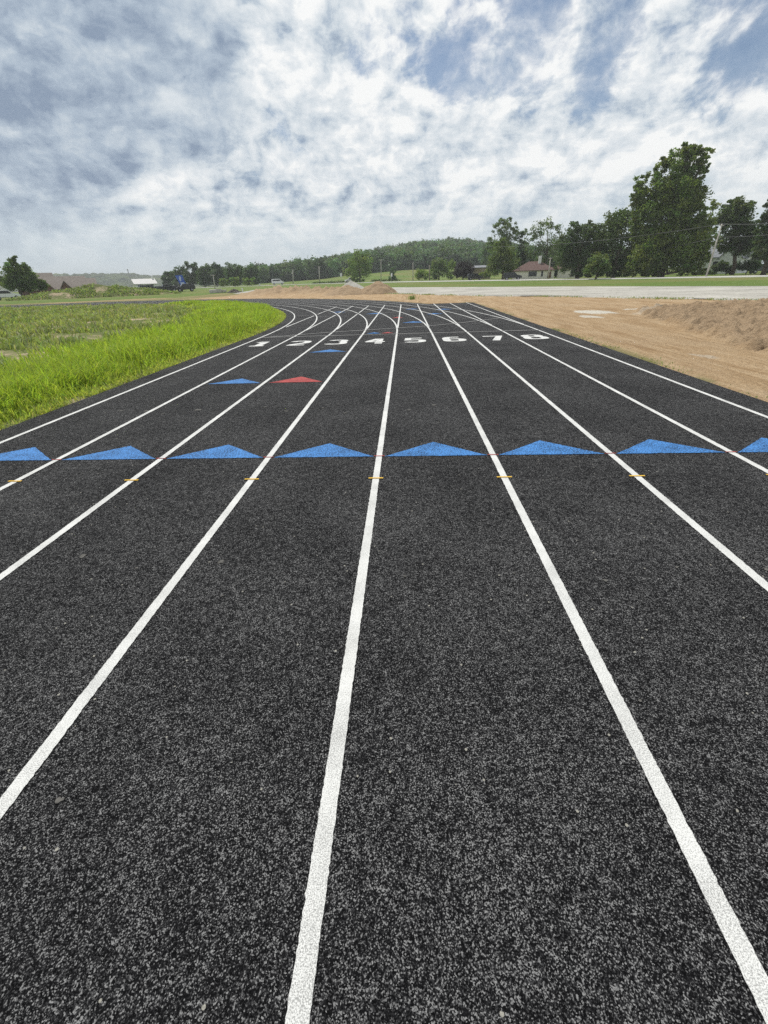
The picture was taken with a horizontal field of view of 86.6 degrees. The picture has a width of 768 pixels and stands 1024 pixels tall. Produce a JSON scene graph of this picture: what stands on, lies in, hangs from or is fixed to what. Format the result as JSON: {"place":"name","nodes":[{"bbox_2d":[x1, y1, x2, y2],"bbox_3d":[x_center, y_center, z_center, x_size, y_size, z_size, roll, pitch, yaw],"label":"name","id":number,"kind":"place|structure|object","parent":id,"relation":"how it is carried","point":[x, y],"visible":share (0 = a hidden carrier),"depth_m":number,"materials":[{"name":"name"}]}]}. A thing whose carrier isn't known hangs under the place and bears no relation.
{"place":"outdoors","nodes":[
{"label":"outdoors","id":0,"kind":"place"},
{"bbox_2d":[0,273,243,291],"bbox_3d":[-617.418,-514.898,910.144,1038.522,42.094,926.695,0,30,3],"label":"hills","id":1,"kind":"structure","parent":0,"point":[119,279],"depth_m":869.39,"materials":[{"name":"grass"},{"name":"tree leaves"},{"name":"green plant"}]},
{"bbox_2d":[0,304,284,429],"bbox_3d":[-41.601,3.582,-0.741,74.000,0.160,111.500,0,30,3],"label":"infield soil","id":2,"kind":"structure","parent":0,"point":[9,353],"depth_m":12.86,"materials":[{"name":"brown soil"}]},
{"bbox_2d":[0,299,285,429],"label":"tall grass","id":3,"kind":"structure","parent":0,"point":[41,387],"depth_m":8.83,"materials":[{"name":"green plant"}]},
{"bbox_2d":[0,299,767,1023],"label":"running track","id":4,"kind":"structure","parent":0,"point":[380,663],"depth_m":1.68,"materials":[{"name":"black rubber"}]},
{"bbox_2d":[0,285,767,401],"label":"dirt ground","id":5,"kind":"structure","parent":0,"point":[723,343],"depth_m":12.28,"materials":[{"name":"brown soil"}]},
{"bbox_2d":[0,303,228,367],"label":"weed cover","id":6,"kind":"object","parent":5,"relation":"on","point":[54,316],"visible":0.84,"depth_m":20.46,"materials":[{"name":"green plant"}]},
{"bbox_2d":[385,293,767,397],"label":"edge weeds","id":7,"kind":"object","parent":5,"relation":"on","point":[633,297],"visible":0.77,"depth_m":22.13,"materials":[{"name":"green plant"}]},
{"bbox_2d":[0,265,767,303],"bbox_3d":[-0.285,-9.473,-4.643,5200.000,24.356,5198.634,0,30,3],"label":"ground","id":8,"kind":"structure","parent":0,"point":[405,275],"depth_m":79.34,"materials":[{"name":"green plant"}]},
{"bbox_2d":[0,290,20,299],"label":"parked car","id":9,"kind":"object","parent":8,"relation":"on","point":[5,293],"visible":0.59,"depth_m":82.81,"materials":[{"name":"white paint"}]},
{"bbox_2d":[0,255,39,295],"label":"maple tree","id":10,"kind":"object","parent":8,"relation":"on","point":[22,277],"visible":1,"depth_m":86.78,"materials":[{"name":"green plant"}]},
{"bbox_2d":[22,273,52,295],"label":"house","id":11,"kind":"structure","parent":8,"relation":"on","point":[26,293],"depth_m":113.21,"materials":[{"name":"grey brick"}]},
{"bbox_2d":[36,278,49,290],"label":"bush","id":12,"kind":"object","parent":8,"relation":"on","point":[42,284],"visible":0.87,"depth_m":89.96,"materials":[{"name":"green plant"}]},
{"bbox_2d":[33,276,87,293],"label":"house","id":13,"kind":"structure","parent":8,"relation":"on","point":[59,282],"depth_m":109.18,"materials":[{"name":"brown brick"}]},
{"bbox_2d":[85,278,96,283],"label":"house","id":14,"kind":"structure","parent":8,"relation":"on","point":[90,280],"depth_m":122.94,"materials":[{"name":"brown brick"}]},
{"bbox_2d":[9,284,173,300],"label":"earth mound","id":15,"kind":"object","parent":8,"relation":"on","point":[99,288],"visible":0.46,"depth_m":81.31,"materials":[{"name":"soil"}]},
{"bbox_2d":[5,283,181,300],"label":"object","id":16,"kind":"object","parent":8,"relation":"on","point":[82,291],"visible":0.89,"depth_m":81.31,"materials":[{"name":"green plant"}]},
{"bbox_2d":[131,276,157,287],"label":"house","id":17,"kind":"structure","parent":8,"relation":"on","point":[138,282],"depth_m":136.49,"materials":[{"name":"white"}]},
{"bbox_2d":[139,285,154,288],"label":"parked car","id":18,"kind":"object","parent":8,"relation":"on","point":[147,286],"visible":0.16,"depth_m":102.14,"materials":[{"name":"black paint"}]},
{"bbox_2d":[154,284,175,290],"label":"pickup truck","id":19,"kind":"object","parent":8,"relation":"on","point":[166,287],"visible":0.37,"depth_m":104.08,"materials":[{"name":"black paint"}]},
{"bbox_2d":[160,271,175,285],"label":"broadleaf tree","id":20,"kind":"object","parent":8,"relation":"on","point":[165,277],"visible":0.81,"depth_m":204.03,"materials":[{"name":"green plant"}]},
{"bbox_2d":[168,264,187,286],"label":"broadleaf tree","id":21,"kind":"object","parent":8,"relation":"on","point":[182,268],"visible":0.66,"depth_m":189.09,"materials":[{"name":"green plant"}]},
{"bbox_2d":[175,275,185,284],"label":"banner sign","id":22,"kind":"object","parent":8,"relation":"on","point":[180,278],"visible":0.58,"depth_m":111.54,"materials":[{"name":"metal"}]},
{"bbox_2d":[176,283,195,291],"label":"parked car","id":23,"kind":"object","parent":8,"relation":"on","point":[191,286],"visible":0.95,"depth_m":105.67,"materials":[{"name":"black paint"}]},
{"bbox_2d":[182,261,198,284],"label":"broadleaf tree","id":24,"kind":"object","parent":8,"relation":"on","point":[188,276],"visible":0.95,"depth_m":187.16,"materials":[{"name":"green plant"}]},
{"bbox_2d":[195,263,212,286],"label":"broadleaf tree","id":25,"kind":"object","parent":8,"relation":"on","point":[202,276],"visible":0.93,"depth_m":185.12,"materials":[{"name":"green plant"}]},
{"bbox_2d":[207,262,225,286],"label":"broadleaf tree","id":26,"kind":"object","parent":8,"relation":"on","point":[218,274],"visible":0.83,"depth_m":184.88,"materials":[{"name":"green plant"}]},
{"bbox_2d":[219,278,228,286],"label":"bush","id":27,"kind":"object","parent":8,"relation":"on","point":[223,282],"visible":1,"depth_m":168.66,"materials":[{"name":"green plant"}]},
{"bbox_2d":[223,262,245,285],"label":"broadleaf tree","id":28,"kind":"object","parent":8,"relation":"on","point":[233,272],"visible":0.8,"depth_m":181.92,"materials":[{"name":"green plant"}]},
{"bbox_2d":[229,276,239,285],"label":"bush","id":29,"kind":"object","parent":8,"relation":"on","point":[236,280],"visible":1,"depth_m":169.47,"materials":[{"name":"green plant"}]},
{"bbox_2d":[242,277,255,285],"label":"bush","id":30,"kind":"object","parent":8,"relation":"on","point":[249,283],"visible":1,"depth_m":171.19,"materials":[{"name":"green plant"}]},
{"bbox_2d":[242,264,260,285],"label":"broadleaf tree","id":31,"kind":"object","parent":8,"relation":"on","point":[251,271],"visible":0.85,"depth_m":188.95,"materials":[{"name":"green plant"}]},
{"bbox_2d":[272,279,283,284],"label":"van","id":32,"kind":"object","parent":8,"relation":"on","point":[276,281],"visible":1,"depth_m":174.04,"materials":[{"name":"white paint"}]},
{"bbox_2d":[311,280,346,283],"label":"hedge","id":33,"kind":"object","parent":8,"relation":"on","point":[328,282],"visible":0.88,"depth_m":178.08,"materials":[{"name":"green plant"}]},
{"bbox_2d":[342,248,373,281],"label":"broadleaf tree","id":34,"kind":"object","parent":8,"relation":"on","point":[363,263],"visible":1,"depth_m":160.08,"materials":[{"name":"green plant"}]},
{"bbox_2d":[370,279,399,281],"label":"hedge","id":35,"kind":"object","parent":8,"relation":"on","point":[384,280],"visible":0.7,"depth_m":173.73,"materials":[{"name":"green plant"}]},
{"bbox_2d":[388,267,397,279],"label":"broadleaf tree","id":36,"kind":"object","parent":8,"relation":"on","point":[393,277],"visible":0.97,"depth_m":159.53,"materials":[{"name":"green plant"}]},
{"bbox_2d":[193,236,642,285],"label":"forest","id":37,"kind":"object","parent":8,"relation":"on","point":[420,253],"visible":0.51,"depth_m":255.13,"materials":[{"name":"green plant"}]},
{"bbox_2d":[415,268,430,279],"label":"bush","id":38,"kind":"object","parent":8,"relation":"on","point":[420,274],"visible":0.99,"depth_m":154.32,"materials":[{"name":"green plant"}]},
{"bbox_2d":[430,257,448,279],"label":"broadleaf tree","id":39,"kind":"object","parent":8,"relation":"on","point":[441,267],"visible":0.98,"depth_m":156.49,"materials":[{"name":"green plant"}]},
{"bbox_2d":[445,258,455,278],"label":"broadleaf tree","id":40,"kind":"object","parent":8,"relation":"on","point":[451,266],"visible":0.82,"depth_m":161.36,"materials":[{"name":"green plant"}]},
{"bbox_2d":[451,260,474,279],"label":"plum tree","id":41,"kind":"object","parent":8,"relation":"on","point":[462,270],"visible":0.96,"depth_m":143.09,"materials":[{"name":"purple plant"}]},
{"bbox_2d":[467,273,482,279],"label":"parked car","id":42,"kind":"object","parent":8,"relation":"on","point":[471,276],"visible":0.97,"depth_m":126.73,"materials":[{"name":"black paint"}]},
{"bbox_2d":[467,265,489,279],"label":"house","id":43,"kind":"structure","parent":8,"relation":"on","point":[478,269],"depth_m":145.28,"materials":[{"name":"beige"}]},
{"bbox_2d":[476,242,492,264],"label":"broadleaf tree","id":44,"kind":"object","parent":8,"relation":"on","point":[484,261],"visible":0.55,"depth_m":198.70,"materials":[{"name":"green plant"}]},
{"bbox_2d":[478,269,490,279],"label":"bush","id":45,"kind":"object","parent":8,"relation":"on","point":[485,273],"visible":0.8,"depth_m":135.22,"materials":[{"name":"green plant"}]},
{"bbox_2d":[485,217,519,278],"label":"broadleaf tree","id":46,"kind":"object","parent":8,"relation":"on","point":[505,228],"visible":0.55,"depth_m":132.25,"materials":[{"name":"green plant"}]},
{"bbox_2d":[486,237,520,279],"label":"broadleaf tree","id":47,"kind":"object","parent":8,"relation":"on","point":[502,260],"visible":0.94,"depth_m":116.94,"materials":[{"name":"green plant"}]},
{"bbox_2d":[513,228,533,266],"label":"broadleaf tree","id":48,"kind":"object","parent":8,"relation":"on","point":[522,255],"visible":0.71,"depth_m":122.62,"materials":[{"name":"green plant"}]},
{"bbox_2d":[512,256,556,279],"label":"house","id":49,"kind":"structure","parent":8,"relation":"on","point":[538,269],"depth_m":113.70,"materials":[{"name":"beige paint"}]},
{"bbox_2d":[528,271,536,276],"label":"window","id":50,"kind":"structure","parent":49,"relation":"in","point":[530,273],"depth_m":113.62,"materials":[{"name":"clear glass"}]},
{"bbox_2d":[523,216,563,264],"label":"broadleaf tree","id":51,"kind":"object","parent":8,"relation":"on","point":[550,225],"visible":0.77,"depth_m":118.75,"materials":[{"name":"green plant"}]},
{"bbox_2d":[543,242,565,276],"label":"broadleaf tree","id":52,"kind":"object","parent":8,"relation":"on","point":[556,271],"visible":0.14,"depth_m":127.72,"materials":[{"name":"green plant"}]},
{"bbox_2d":[557,266,574,277],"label":"house","id":53,"kind":"structure","parent":8,"relation":"on","point":[561,275],"depth_m":112.94,"materials":[{"name":"beige paint"}]},
{"bbox_2d":[552,219,606,278],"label":"broadleaf tree","id":54,"kind":"object","parent":8,"relation":"on","point":[569,258],"visible":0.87,"depth_m":91.56,"materials":[{"name":"green plant"}]},
{"bbox_2d":[582,251,611,279],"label":"broadleaf tree","id":55,"kind":"object","parent":8,"relation":"on","point":[598,264],"visible":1,"depth_m":83.78,"materials":[{"name":"green plant"}]},
{"bbox_2d":[589,207,641,277],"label":"broadleaf tree","id":56,"kind":"object","parent":8,"relation":"on","point":[617,223],"visible":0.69,"depth_m":87.00,"materials":[{"name":"green plant"}]},
{"bbox_2d":[634,251,692,274],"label":"broadleaf tree","id":57,"kind":"object","parent":8,"relation":"on","point":[667,271],"visible":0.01,"depth_m":110.42,"materials":[{"name":"green plant"}]},
{"bbox_2d":[621,141,722,276],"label":"cottonwood tree","id":58,"kind":"object","parent":8,"relation":"on","point":[680,205],"visible":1,"depth_m":77.67,"materials":[{"name":"green plant"}]},
{"bbox_2d":[698,269,717,274],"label":"hedge","id":59,"kind":"object","parent":8,"relation":"on","point":[710,272],"visible":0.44,"depth_m":91.98,"materials":[{"name":"green plant"}]},
{"bbox_2d":[698,199,721,269],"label":"broadleaf tree","id":60,"kind":"object","parent":8,"relation":"on","point":[713,207],"visible":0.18,"depth_m":93.47,"materials":[{"name":"green plant"}]},
{"bbox_2d":[705,224,724,275],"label":"utility pole","id":61,"kind":"object","parent":8,"relation":"on","point":[721,225],"visible":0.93,"depth_m":72.32,"materials":[{"name":"grey wood"}]},
{"bbox_2d":[510,224,718,246],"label":"power line","id":62,"kind":"object","parent":61,"relation":"attached to","point":[617,238],"visible":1,"depth_m":81.99,"materials":[{"name":"black metal"}]},
{"bbox_2d":[550,237,716,263],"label":"power line","id":63,"kind":"object","parent":61,"relation":"attached to","point":[660,249],"visible":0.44,"depth_m":77.67,"materials":[{"name":"black metal"}]},
{"bbox_2d":[693,241,752,273],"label":"house","id":64,"kind":"structure","parent":8,"relation":"on","point":[717,257],"depth_m":97.78,"materials":[{"name":"white"}]},
{"bbox_2d":[710,260,735,274],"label":"bush","id":65,"kind":"object","parent":8,"relation":"on","point":[723,266],"visible":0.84,"depth_m":86.41,"materials":[{"name":"green plant"}]},
{"bbox_2d":[711,195,759,274],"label":"broadleaf tree","id":66,"kind":"object","parent":8,"relation":"on","point":[738,209],"visible":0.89,"depth_m":81.19,"materials":[{"name":"green plant"}]},
{"bbox_2d":[714,234,763,262],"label":"broadleaf tree","id":67,"kind":"object","parent":8,"relation":"on","point":[755,258],"visible":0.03,"depth_m":116.57,"materials":[{"name":"green plant"}]},
{"bbox_2d":[736,258,763,273],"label":"bush","id":68,"kind":"object","parent":8,"relation":"on","point":[750,265],"visible":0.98,"depth_m":83.88,"materials":[{"name":"green plant"}]},
{"bbox_2d":[749,264,767,273],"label":"parked car","id":69,"kind":"object","parent":8,"relation":"on","point":[755,272],"visible":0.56,"depth_m":85.71,"materials":[{"name":"grey paint"}]},
{"bbox_2d":[751,199,767,274],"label":"tree","id":70,"kind":"object","parent":8,"relation":"on","point":[762,242],"visible":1,"depth_m":73.47,"materials":[{"name":"green plant"}]},
{"bbox_2d":[0,0,767,275],"label":"sky","id":71,"kind":"structure","parent":0,"point":[141,137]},
{"bbox_2d":[199,275,767,287],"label":"road","id":72,"kind":"structure","parent":0,"point":[548,279],"depth_m":90.68,"materials":[{"name":"grey asphalt"}]},
{"bbox_2d":[503,272,521,279],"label":"parked car","id":73,"kind":"object","parent":72,"relation":"on","point":[506,275],"visible":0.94,"depth_m":107.74,"materials":[{"name":"black paint"}]},
{"bbox_2d":[233,286,767,299],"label":"gravel lot","id":74,"kind":"structure","parent":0,"point":[726,292],"depth_m":34.93,"materials":[{"name":"grey gravel"}]},
{"bbox_2d":[227,289,241,292],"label":"rubble pile","id":75,"kind":"object","parent":74,"relation":"on","point":[233,291],"visible":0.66,"depth_m":79.87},
{"bbox_2d":[323,285,361,295],"bbox_3d":[-4.457,-27.099,49.959,6.400,1.304,4.400,-4,30,-3],"label":"dirt heap","id":76,"kind":"object","parent":74,"relation":"on","point":[347,290],"visible":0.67,"depth_m":48.96,"materials":[{"name":"brown soil"}]},
{"bbox_2d":[343,281,363,287],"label":"gravel pile","id":77,"kind":"object","parent":74,"relation":"on","point":[352,283],"visible":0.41,"depth_m":79.38,"materials":[{"name":"grey gravel"}]},
{"bbox_2d":[361,281,397,294],"bbox_3d":[-0.696,-27.155,49.550,5.400,1.591,4.400,-2,30,0],"label":"dirt heap","id":78,"kind":"object","parent":74,"relation":"on","point":[377,287],"visible":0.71,"depth_m":48.62,"materials":[{"name":"brown soil"}]}
]}

